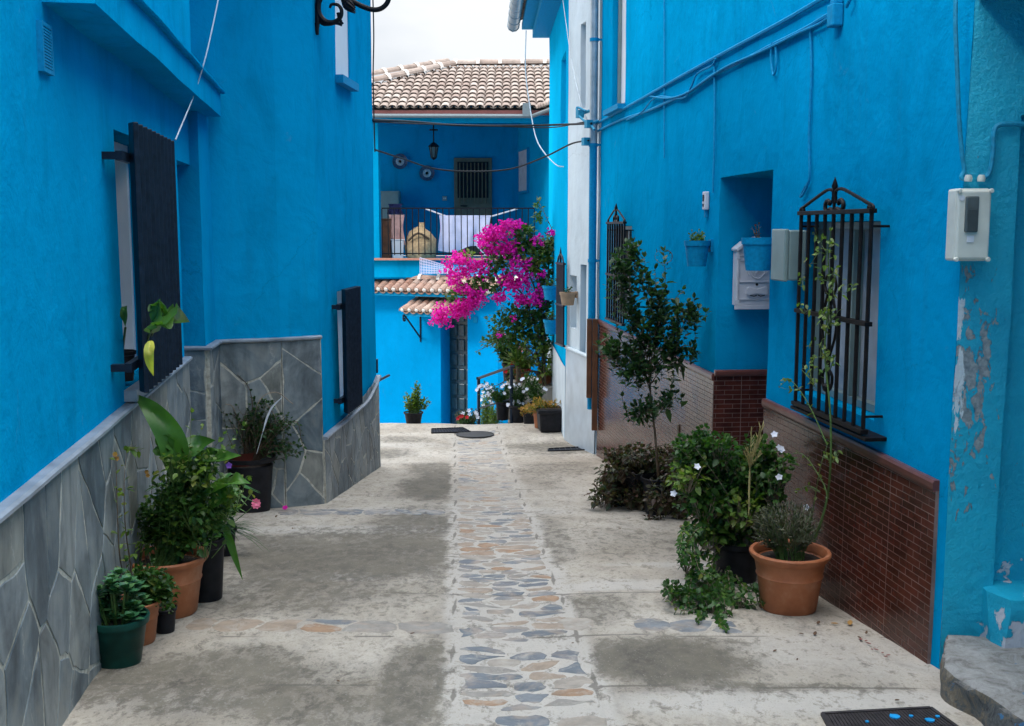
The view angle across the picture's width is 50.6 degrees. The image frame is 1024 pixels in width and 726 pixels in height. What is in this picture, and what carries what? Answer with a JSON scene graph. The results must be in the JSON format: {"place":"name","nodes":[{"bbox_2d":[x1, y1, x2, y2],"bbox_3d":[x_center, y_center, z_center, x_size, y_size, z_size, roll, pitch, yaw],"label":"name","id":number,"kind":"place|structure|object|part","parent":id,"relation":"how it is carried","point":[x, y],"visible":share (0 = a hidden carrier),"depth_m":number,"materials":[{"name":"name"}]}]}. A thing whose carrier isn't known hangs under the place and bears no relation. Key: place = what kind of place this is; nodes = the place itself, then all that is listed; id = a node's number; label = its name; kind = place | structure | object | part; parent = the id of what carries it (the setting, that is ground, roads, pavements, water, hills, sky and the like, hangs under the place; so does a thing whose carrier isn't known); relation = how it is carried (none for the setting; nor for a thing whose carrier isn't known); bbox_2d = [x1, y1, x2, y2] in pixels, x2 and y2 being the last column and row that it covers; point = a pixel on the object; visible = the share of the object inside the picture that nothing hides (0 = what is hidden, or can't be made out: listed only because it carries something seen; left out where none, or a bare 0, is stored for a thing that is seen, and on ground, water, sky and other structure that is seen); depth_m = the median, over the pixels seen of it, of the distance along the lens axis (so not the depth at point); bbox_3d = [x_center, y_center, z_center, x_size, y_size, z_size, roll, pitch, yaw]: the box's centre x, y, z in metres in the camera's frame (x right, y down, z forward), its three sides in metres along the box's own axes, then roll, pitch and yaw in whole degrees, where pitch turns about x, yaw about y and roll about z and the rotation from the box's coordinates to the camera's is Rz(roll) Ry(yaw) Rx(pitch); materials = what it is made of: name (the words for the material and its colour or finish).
{"place":"outdoors","nodes":[
{"label":"outdoors","id":0,"kind":"place"},
{"bbox_2d":[370,0,548,83],"label":"sky","id":1,"kind":"structure","parent":0,"point":[406,32],"materials":[{"name":"white"}]},
{"bbox_2d":[62,423,986,725],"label":"street","id":2,"kind":"structure","parent":0,"point":[608,579],"depth_m":4.33,"materials":[{"name":"concrete"}]},
{"bbox_2d":[0,0,224,725],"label":"blue house","id":3,"kind":"structure","parent":2,"relation":"on","point":[93,155],"depth_m":3.71,"materials":[{"name":"paint"}]},
{"bbox_2d":[36,20,54,75],"bbox_3d":[-1.458,-0.982,3.383,0.022,0.152,0.119,-1,7,-9],"label":"air vent","id":4,"kind":"object","parent":3,"relation":"attached to","point":[45,48],"visible":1,"depth_m":3.36,"materials":[{"name":"blue paint"}]},
{"bbox_2d":[115,142,170,401],"bbox_3d":[-1.789,-0.449,4.917,0.300,1.118,0.970,-1,7,-9],"label":"window","id":5,"kind":"structure","parent":3,"relation":"in","point":[131,394],"depth_m":5.30,"materials":[{"name":"grey glass"}]},
{"bbox_2d":[120,299,189,381],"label":"window plant","id":6,"kind":"object","parent":3,"relation":"on","point":[161,314],"depth_m":4.24,"materials":[{"name":"green plant"}]},
{"bbox_2d":[175,0,218,139],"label":"overhead cable","id":7,"kind":"object","parent":3,"relation":"attached to","point":[201,70],"visible":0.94,"depth_m":5.80,"materials":[{"name":"white plastic"}]},
{"bbox_2d":[96,567,152,668],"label":"potted plant","id":8,"kind":"object","parent":2,"relation":"on","point":[121,630],"visible":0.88,"depth_m":3.91,"materials":[{"name":"green plant"}]},
{"bbox_2d":[109,444,153,574],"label":"climbing plant","id":9,"kind":"object","parent":2,"relation":"on","point":[127,449],"visible":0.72,"depth_m":4.26,"materials":[{"name":"green plant"}]},
{"bbox_2d":[120,558,180,645],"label":"potted plant","id":10,"kind":"object","parent":2,"relation":"on","point":[158,589],"visible":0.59,"depth_m":4.18,"materials":[{"name":"green plant"}]},
{"bbox_2d":[156,598,176,633],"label":"potted plant","id":11,"kind":"object","parent":2,"relation":"on","point":[166,620],"visible":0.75,"depth_m":4.34,"materials":[{"name":"green plant"}]},
{"bbox_2d":[132,395,254,618],"bbox_3d":[-1.399,0.603,4.607,0.608,0.948,0.353,0,7,0],"label":"potted plant","id":12,"kind":"object","parent":2,"relation":"on","point":[180,517],"visible":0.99,"depth_m":4.55,"materials":[{"name":"green plant"}]},
{"bbox_2d":[146,473,258,602],"bbox_3d":[-1.413,0.793,4.905,0.536,0.541,0.472,0,7,0],"label":"potted plant","id":13,"kind":"object","parent":2,"relation":"on","point":[211,586],"visible":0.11,"depth_m":4.85,"materials":[{"name":"green plant"}]},
{"bbox_2d":[212,498,271,556],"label":"potted plant","id":14,"kind":"object","parent":2,"relation":"on","point":[256,505],"visible":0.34,"depth_m":5.80,"materials":[{"name":"green plant"}]},
{"bbox_2d":[220,375,306,512],"bbox_3d":[-1.643,0.515,7.206,0.597,0.947,0.337,0,7,0],"label":"potted plant","id":15,"kind":"object","parent":2,"relation":"on","point":[255,467],"visible":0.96,"depth_m":7.16,"materials":[{"name":"green plant"}]},
{"bbox_2d":[174,0,381,507],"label":"blue corner house","id":16,"kind":"structure","parent":2,"relation":"on","point":[275,183],"depth_m":7.20,"materials":[{"name":"paint"}]},
{"bbox_2d":[338,291,342,397],"bbox_3d":[-1.368,-0.115,8.383,0.080,0.916,0.790,1,7,4],"label":"window","id":17,"kind":"structure","parent":16,"relation":"in","point":[340,346],"depth_m":8.64,"materials":[{"name":"glass"}]},
{"bbox_2d":[334,0,358,91],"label":"window","id":18,"kind":"structure","parent":16,"relation":"in","point":[341,32],"depth_m":8.02,"materials":[{"name":"white paint"}]},
{"bbox_2d":[314,0,390,34],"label":"street lamp","id":19,"kind":"object","parent":16,"relation":"attached to","point":[347,5],"visible":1,"depth_m":7.20,"materials":[{"name":"black metal"}]},
{"bbox_2d":[372,0,375,151],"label":"overhead cable","id":20,"kind":"object","parent":16,"relation":"attached to","point":[373,77],"visible":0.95,"depth_m":9.12,"materials":[{"name":"plastic"}]},
{"bbox_2d":[376,359,389,380],"bbox_3d":[-1.171,0.047,9.728,0.043,0.220,0.510,1,7,6],"label":"wall hook","id":21,"kind":"object","parent":16,"relation":"attached to","point":[386,376],"depth_m":9.68,"materials":[{"name":"black metal"}]},
{"bbox_2d":[372,119,592,126],"bbox_3d":[-0.459,-2.229,10.122,2.099,0.137,1.379,-3,8,-22],"label":"overhead cable","id":22,"kind":"object","parent":16,"relation":"attached to","point":[409,121],"visible":0.87,"depth_m":10.47,"materials":[{"name":"black rubber"}]},
{"bbox_2d":[402,381,429,423],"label":"potted plant","id":23,"kind":"object","parent":2,"relation":"on","point":[415,404],"visible":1,"depth_m":12.85,"materials":[{"name":"green plant"}]},
{"bbox_2d":[431,427,470,433],"bbox_3d":[-0.703,0.752,12.131,0.444,0.024,0.320,-1,7,-11],"label":"drain grate","id":24,"kind":"object","parent":2,"relation":"on","point":[449,430],"visible":1,"depth_m":12.12,"materials":[{"name":"black metal"}]},
{"bbox_2d":[187,430,741,725],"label":"paving stones","id":25,"kind":"object","parent":2,"relation":"on","point":[531,685],"visible":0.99,"depth_m":4.52,"materials":[{"name":"grey stone"}]},
{"bbox_2d":[456,431,493,437],"bbox_3d":[-0.404,0.780,11.860,0.420,0.020,0.420,0,7,0],"label":"manhole cover","id":26,"kind":"object","parent":2,"relation":"on","point":[476,434],"visible":1,"depth_m":11.83,"materials":[{"name":"metal"}]},
{"bbox_2d":[518,402,533,423],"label":"potted plant","id":27,"kind":"object","parent":2,"relation":"on","point":[528,417],"visible":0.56,"depth_m":12.72,"materials":[{"name":"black plant"}]},
{"bbox_2d":[518,371,547,403],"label":"potted plant","id":28,"kind":"object","parent":2,"relation":"on","point":[534,390],"visible":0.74,"depth_m":13.02,"materials":[{"name":"green plant"}]},
{"bbox_2d":[529,404,537,427],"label":"potted plant","id":29,"kind":"object","parent":2,"relation":"on","point":[535,420],"visible":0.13,"depth_m":12.28,"materials":[{"name":"orange plant"}]},
{"bbox_2d":[525,396,561,432],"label":"potted plant","id":30,"kind":"object","parent":2,"relation":"on","point":[549,417],"visible":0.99,"depth_m":11.96,"materials":[{"name":"black plant"}]},
{"bbox_2d":[548,446,584,451],"bbox_3d":[0.528,0.857,10.798,0.436,0.043,0.256,-2,7,-15],"label":"drain grate","id":31,"kind":"object","parent":2,"relation":"on","point":[576,448],"visible":0.96,"depth_m":10.77,"materials":[{"name":"black metal"}]},
{"bbox_2d":[555,0,601,453],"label":"white house","id":32,"kind":"structure","parent":2,"relation":"on","point":[579,432],"depth_m":10.81,"materials":[{"name":"paint"}]},
{"bbox_2d":[525,30,563,166],"bbox_3d":[0.289,-2.863,11.604,0.116,1.581,1.330,-2,7,-16],"label":"overhead cable","id":33,"kind":"object","parent":32,"relation":"attached to","point":[529,102],"visible":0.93,"depth_m":12.07,"materials":[{"name":"white plastic"}]},
{"bbox_2d":[559,286,577,304],"bbox_3d":[0.569,-0.677,10.894,0.185,0.190,0.170,0,7,0],"label":"wall pot","id":34,"kind":"object","parent":32,"relation":"attached to","point":[568,298],"depth_m":10.85,"materials":[{"name":"ceramic"}]},
{"bbox_2d":[563,2,586,119],"bbox_3d":[0.613,-3.054,10.607,0.032,1.447,1.221,-1,7,-9],"label":"overhead cable","id":35,"kind":"object","parent":32,"relation":"attached to","point":[571,58],"visible":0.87,"depth_m":10.81,"materials":[{"name":"metal"}]},
{"bbox_2d":[584,424,691,519],"bbox_3d":[0.867,0.757,7.227,0.766,0.648,0.819,0,7,0],"label":"potted plant","id":36,"kind":"object","parent":2,"relation":"on","point":[620,481],"visible":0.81,"depth_m":7.28,"materials":[{"name":"green plant"}]},
{"bbox_2d":[593,237,711,514],"bbox_3d":[0.931,0.126,6.750,0.584,1.817,0.803,6,9,38],"label":"potted plant","id":37,"kind":"object","parent":2,"relation":"on","point":[638,365],"visible":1,"depth_m":6.59,"materials":[{"name":"green plant"}]},
{"bbox_2d":[660,423,808,632],"bbox_3d":[1.011,0.724,4.855,0.675,0.790,1.150,1,7,10],"label":"potted plant","id":38,"kind":"object","parent":2,"relation":"on","point":[714,491],"visible":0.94,"depth_m":5.11,"materials":[{"name":"green plant"}]},
{"bbox_2d":[597,0,973,668],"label":"blue tiled house","id":39,"kind":"structure","parent":2,"relation":"on","point":[885,164],"depth_m":4.92,"materials":[{"name":"paint"}]},
{"bbox_2d":[576,106,598,145],"bbox_3d":[0.702,-2.199,10.014,0.137,0.380,0.439,-2,7,-15],"label":"cable bracket","id":40,"kind":"object","parent":39,"relation":"attached to","point":[581,112],"visible":0.99,"depth_m":9.95,"materials":[{"name":"teal paint"}]},
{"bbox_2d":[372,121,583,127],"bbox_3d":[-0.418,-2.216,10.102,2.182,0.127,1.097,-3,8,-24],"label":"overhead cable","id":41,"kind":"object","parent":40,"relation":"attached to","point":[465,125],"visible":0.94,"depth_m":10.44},
{"bbox_2d":[376,139,589,171],"bbox_3d":[-0.482,-1.972,10.269,2.029,0.247,1.460,-3,8,-20],"label":"overhead cable","id":42,"kind":"object","parent":40,"relation":"attached to","point":[479,171],"visible":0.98,"depth_m":10.77,"materials":[{"name":"black rubber"}]},
{"bbox_2d":[586,319,597,430],"bbox_3d":[0.750,0.111,10.161,0.100,1.051,0.070,0,7,0],"label":"wooden post","id":43,"kind":"object","parent":39,"relation":"attached to","point":[592,356],"visible":1,"depth_m":10.13,"materials":[{"name":"brown wood"}]},
{"bbox_2d":[587,0,601,409],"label":"drainpipe","id":44,"kind":"object","parent":39,"relation":"attached to","point":[593,143],"visible":0.94,"depth_m":9.97,"materials":[{"name":"blue metal"}]},
{"bbox_2d":[603,0,625,115],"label":"window","id":45,"kind":"structure","parent":39,"relation":"in","point":[621,103],"depth_m":9.31,"materials":[{"name":"grey plastic"}]},
{"bbox_2d":[620,226,631,315],"bbox_3d":[1.000,-0.760,9.114,0.043,0.776,0.666,-1,7,-6],"label":"window","id":46,"kind":"structure","parent":39,"relation":"in","point":[628,233],"depth_m":9.16,"materials":[{"name":"black metal"}]},
{"bbox_2d":[664,0,664,157],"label":"wall cable","id":47,"kind":"object","parent":39,"relation":"attached to","point":[664,78],"depth_m":7.59,"materials":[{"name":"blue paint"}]},
{"bbox_2d":[684,229,712,266],"bbox_3d":[1.131,-0.702,6.582,0.174,0.228,0.160,0,7,0],"label":"wall pot","id":48,"kind":"object","parent":39,"relation":"attached to","point":[698,247],"depth_m":6.54,"materials":[{"name":"blue paint"}]},
{"bbox_2d":[702,192,708,216],"bbox_3d":[1.186,-0.973,6.652,0.032,0.155,0.056,-1,7,-6],"label":"intercom","id":49,"kind":"object","parent":39,"relation":"attached to","point":[705,201],"visible":1,"depth_m":6.63,"materials":[{"name":"white plastic"}]},
{"bbox_2d":[597,0,823,124],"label":"wall cable","id":50,"kind":"object","parent":39,"relation":"attached to","point":[780,22],"depth_m":6.15,"materials":[{"name":"blue paint"}]},
{"bbox_2d":[597,13,826,131],"bbox_3d":[1.092,-1.803,7.381,0.028,0.240,5.470,-1,7,-6],"label":"wall cable","id":51,"kind":"object","parent":39,"relation":"attached to","point":[818,21],"depth_m":6.11,"materials":[{"name":"blue paint"}]},
{"bbox_2d":[712,60,715,192],"bbox_3d":[1.204,-1.416,6.473,0.011,0.794,0.054,-1,7,-6],"label":"wall cable","id":52,"kind":"object","parent":39,"relation":"attached to","point":[714,128],"depth_m":6.46,"materials":[{"name":"blue paint"}]},
{"bbox_2d":[731,236,768,308],"bbox_3d":[1.446,-0.536,6.441,0.268,0.428,0.103,-1,7,-6],"label":"mailbox","id":53,"kind":"object","parent":39,"relation":"attached to","point":[750,290],"visible":0.48,"depth_m":6.41,"materials":[{"name":"white metal"}]},
{"bbox_2d":[741,222,771,270],"bbox_3d":[1.251,-0.589,5.466,0.190,0.243,0.176,0,7,0],"label":"wall pot","id":54,"kind":"object","parent":39,"relation":"attached to","point":[757,252],"depth_m":5.41,"materials":[{"name":"blue paint"}]},
{"bbox_2d":[771,229,805,281],"bbox_3d":[1.321,-0.516,5.177,0.109,0.248,0.181,-1,7,-6],"label":"utility box","id":55,"kind":"object","parent":39,"relation":"attached to","point":[784,256],"visible":0.99,"depth_m":5.10,"materials":[{"name":"grey plastic"}]},
{"bbox_2d":[799,29,812,197],"bbox_3d":[1.372,-1.159,5.035,0.012,0.774,0.119,-1,7,-6],"label":"wall cable","id":56,"kind":"object","parent":39,"relation":"attached to","point":[804,189],"depth_m":5.00,"materials":[{"name":"blue paint"}]},
{"bbox_2d":[827,0,850,27],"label":"junction box","id":57,"kind":"object","parent":39,"relation":"attached to","point":[834,13],"visible":1,"depth_m":4.65,"materials":[{"name":"blue paint"}]},
{"bbox_2d":[813,222,881,411],"bbox_3d":[1.538,-0.222,4.826,0.069,0.806,0.876,-1,7,-6],"label":"window","id":58,"kind":"structure","parent":39,"relation":"in","point":[877,231],"depth_m":4.82,"materials":[{"name":"glass"}]},
{"bbox_2d":[743,227,857,615],"bbox_3d":[1.212,0.232,4.788,0.387,1.653,0.788,0,7,0],"label":"potted plant","id":59,"kind":"object","parent":2,"relation":"on","point":[789,570],"visible":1,"depth_m":4.63,"materials":[{"name":"green plant"}]},
{"bbox_2d":[820,706,958,725],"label":"drain grate","id":60,"kind":"object","parent":2,"relation":"on","point":[918,716],"visible":1,"depth_m":3.42,"materials":[{"name":"black metal"}]},
{"bbox_2d":[938,635,1023,725],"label":"doorstep","id":61,"kind":"object","parent":2,"relation":"on","point":[982,678],"visible":0.89,"depth_m":3.54,"materials":[{"name":"concrete"}]},
{"bbox_2d":[940,0,1023,668],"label":"old teal house","id":62,"kind":"structure","parent":2,"relation":"on","point":[983,584],"depth_m":3.78,"materials":[{"name":"paint"}]},
{"bbox_2d":[953,0,966,180],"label":"conduit","id":63,"kind":"object","parent":62,"relation":"attached to","point":[957,88],"visible":1,"depth_m":3.64,"materials":[{"name":"teal paint"}]},
{"bbox_2d":[945,188,993,261],"bbox_3d":[1.543,-0.465,3.659,0.122,0.243,0.102,0,7,0],"label":"electric meter","id":64,"kind":"object","parent":62,"relation":"attached to","point":[968,224],"visible":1,"depth_m":3.63,"materials":[{"name":"beige plastic"}]},
{"bbox_2d":[964,196,978,231],"bbox_3d":[1.533,-0.496,3.612,0.045,0.120,0.016,0,7,0],"label":"viewing window","id":65,"kind":"structure","parent":64,"relation":"in","point":[971,202],"depth_m":3.61,"materials":[{"name":"grey plastic"}]},
{"bbox_2d":[964,121,1023,181],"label":"conduit","id":66,"kind":"object","parent":62,"relation":"attached to","point":[982,177],"visible":1,"depth_m":3.66,"materials":[{"name":"teal paint"}]},
{"label":"lower ground","id":67,"kind":"structure","parent":0,"visible":0},
{"bbox_2d":[371,58,548,424],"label":"house","id":68,"kind":"structure","parent":67,"relation":"on","point":[443,367],"depth_m":19.53,"materials":[{"name":"blue paint"}]},
{"bbox_2d":[381,219,391,257],"bbox_3d":[-2.264,-2.247,19.602,0.190,0.723,0.330,0,7,0],"label":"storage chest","id":69,"kind":"object","parent":68,"relation":"on","point":[385,235],"visible":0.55,"depth_m":19.46,"materials":[{"name":"brown wood"}]},
{"bbox_2d":[381,191,400,218],"bbox_3d":[-2.447,-2.980,21.693,0.420,0.900,0.410,0,7,0],"label":"cabinet","id":70,"kind":"object","parent":68,"relation":"attached to","point":[390,197],"visible":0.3,"depth_m":21.46,"materials":[{"name":"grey plastic"}]},
{"bbox_3d":[-2.447,-2.955,21.495,0.380,0.840,0.010,0,7,0],"label":"door","id":71,"kind":"part","parent":70,"relation":"part of","materials":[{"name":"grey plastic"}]},
{"bbox_2d":[388,204,402,213],"bbox_3d":[-2.120,-2.793,19.658,0.294,0.188,0.041,0,7,0],"label":"hanging cloth","id":72,"kind":"object","parent":68,"relation":"hanging from","point":[391,211],"visible":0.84,"depth_m":19.66,"materials":[{"name":"fabric"}]},
{"bbox_2d":[389,215,404,244],"bbox_3d":[-2.078,-2.393,19.505,0.314,0.547,0.058,0,7,0],"label":"hanging cloth","id":73,"kind":"object","parent":68,"relation":"hanging from","point":[397,226],"visible":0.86,"depth_m":19.49,"materials":[{"name":"fabric"}]},
{"bbox_2d":[391,239,404,257],"bbox_3d":[-2.060,-2.049,19.496,0.240,0.355,0.220,-1,7,-11],"label":"bucket box","id":74,"kind":"object","parent":68,"relation":"on","point":[397,245],"visible":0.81,"depth_m":19.41,"materials":[{"name":"white plastic"}]},
{"bbox_2d":[392,154,407,168],"bbox_3d":[-2.252,-4.054,21.799,0.310,0.310,0.035,0,7,0],"label":"wall plate","id":75,"kind":"object","parent":68,"relation":"attached to","point":[398,163],"depth_m":21.79,"materials":[{"name":"paint"}]},
{"bbox_2d":[405,221,436,257],"bbox_3d":[-1.649,-2.212,19.618,0.569,0.701,0.622,0,7,0],"label":"sack","id":76,"kind":"object","parent":68,"relation":"on","point":[433,247],"visible":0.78,"depth_m":19.42,"materials":[{"name":"fabric"}]},
{"bbox_2d":[419,165,434,180],"bbox_3d":[-1.712,-3.824,21.828,0.310,0.310,0.035,0,7,0],"label":"wall plate","id":77,"kind":"object","parent":68,"relation":"attached to","point":[426,174],"depth_m":21.82,"materials":[{"name":"paint"}]},
{"bbox_2d":[428,125,438,159],"bbox_3d":[-1.464,-4.192,20.238,0.220,0.794,0.191,0,7,0],"label":"hanging lantern","id":78,"kind":"object","parent":68,"relation":"hanging from","point":[433,146],"visible":0.98,"depth_m":20.22,"materials":[{"name":"black metal"}]},
{"bbox_2d":[420,257,452,273],"bbox_3d":[-1.302,-1.691,18.825,0.602,0.290,0.031,0,7,0],"label":"netting","id":79,"kind":"object","parent":68,"relation":"attached to","point":[431,270],"visible":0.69,"depth_m":18.82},
{"bbox_2d":[450,310,467,423],"bbox_3d":[-0.871,-0.089,19.362,0.521,2.600,0.080,3,8,23],"label":"door","id":80,"kind":"structure","parent":68,"relation":"in","point":[458,333],"depth_m":19.39,"materials":[{"name":"grey metal"}]},
{"bbox_2d":[426,209,515,257],"bbox_3d":[-0.746,-2.366,19.809,1.693,0.924,0.427,0,7,0],"label":"drying rack","id":81,"kind":"object","parent":68,"relation":"on","point":[492,216],"visible":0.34,"depth_m":19.56,"materials":[{"name":"white metal"}]},
{"bbox_2d":[438,215,490,251],"bbox_3d":[-0.852,-2.332,19.563,0.960,0.660,0.095,0,7,0],"label":"hanging sheet","id":82,"kind":"object","parent":81,"relation":"hanging from","point":[445,227],"visible":0.71,"depth_m":19.55,"materials":[{"name":"white fabric"}]},
{"bbox_2d":[454,158,491,255],"bbox_3d":[-0.786,-3.154,21.902,0.765,1.955,0.132,0,7,0],"label":"balcony door","id":83,"kind":"structure","parent":68,"relation":"in","point":[471,189],"depth_m":21.82,"materials":[{"name":"black metal"}]},
{"bbox_2d":[517,147,528,193],"bbox_3d":[0.220,-3.759,21.256,0.047,0.859,0.948,-1,7,-11],"label":"side window","id":84,"kind":"structure","parent":68,"relation":"in","point":[523,154],"depth_m":21.24,"materials":[{"name":"grey paint"}]},
{"bbox_2d":[480,391,493,423],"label":"shrub","id":85,"kind":"object","parent":67,"relation":"on","point":[484,416],"visible":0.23,"depth_m":14.75,"materials":[{"name":"green plant"}]},
{"bbox_2d":[507,0,568,438],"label":"cyan house","id":86,"kind":"structure","parent":67,"relation":"on","point":[542,18],"depth_m":12.64,"materials":[{"name":"blue paint"}]},
{"bbox_2d":[542,276,555,299],"bbox_3d":[0.446,-0.847,12.187,0.212,0.271,0.200,0,7,0],"label":"wall pot","id":87,"kind":"object","parent":86,"relation":"attached to","point":[549,289],"depth_m":12.13,"materials":[{"name":"blue paint"}]},
{"bbox_2d":[543,311,555,333],"bbox_3d":[0.451,-0.456,12.034,0.212,0.264,0.200,0,7,0],"label":"wall pot","id":88,"kind":"object","parent":86,"relation":"attached to","point":[550,324],"depth_m":11.98,"materials":[{"name":"blue ceramic"}]},
{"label":"stone steps","id":89,"kind":"structure","parent":0,"visible":0},
{"bbox_2d":[456,413,471,423],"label":"shrub","id":90,"kind":"object","parent":89,"relation":"on","point":[463,419],"visible":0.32,"depth_m":13.28,"materials":[{"name":"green plant"}]},
{"bbox_2d":[455,408,479,424],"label":"shrub","id":91,"kind":"object","parent":89,"relation":"on","point":[475,416],"visible":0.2,"depth_m":13.44,"materials":[{"name":"grey plant"}]},
{"bbox_2d":[487,406,501,423],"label":"shrub","id":92,"kind":"object","parent":89,"relation":"on","point":[494,420],"visible":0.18,"depth_m":13.96,"materials":[{"name":"green plant"}]},
{"bbox_2d":[476,365,514,423],"bbox_3d":[-0.222,0.809,13.701,0.069,1.714,1.152,-3,8,-24],"label":"stair handrail","id":93,"kind":"object","parent":89,"relation":"on","point":[510,367],"visible":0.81,"depth_m":13.43,"materials":[{"name":"black metal"}]},
{"bbox_2d":[475,380,517,420],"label":"potted plant","id":94,"kind":"object","parent":89,"relation":"on","point":[502,409],"visible":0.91,"depth_m":13.36,"materials":[{"name":"green plant"}]},
{"bbox_2d":[506,382,527,422],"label":"potted plant","id":95,"kind":"object","parent":89,"relation":"on","point":[518,402],"visible":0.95,"depth_m":13.15,"materials":[{"name":"green plant"}]},
{"bbox_2d":[507,377,551,418],"bbox_3d":[0.330,0.442,14.112,0.800,0.410,0.950,0,7,0],"label":"stone ledge","id":96,"kind":"object","parent":89,"relation":"on","point":[547,395],"visible":0.04,"depth_m":13.63,"materials":[{"name":"concrete"}]},
{"bbox_2d":[428,197,555,390],"bbox_3d":[-0.231,-0.686,13.534,1.654,2.792,0.836,0,7,0],"label":"bougainvillea","id":97,"kind":"object","parent":96,"relation":"on","point":[544,248],"visible":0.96,"depth_m":13.44,"materials":[{"name":"pink plant"}]},
{"bbox_2d":[485,330,522,380],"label":"potted plant","id":98,"kind":"object","parent":96,"relation":"on","point":[502,354],"visible":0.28,"depth_m":14.26,"materials":[{"name":"green plant"}]},
{"bbox_2d":[498,345,533,385],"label":"yucca","id":99,"kind":"object","parent":96,"relation":"on","point":[519,361],"visible":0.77,"depth_m":13.70,"materials":[{"name":"green plant"}]},
{"bbox_2d":[503,353,540,381],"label":"potted plant","id":100,"kind":"object","parent":96,"relation":"on","point":[525,368],"visible":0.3,"depth_m":13.96,"materials":[{"name":"green plant"}]},
{"bbox_2d":[534,368,550,383],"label":"potted plant","id":101,"kind":"object","parent":96,"relation":"on","point":[548,379],"visible":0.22,"depth_m":13.76,"materials":[{"name":"green plant"}]}
]}

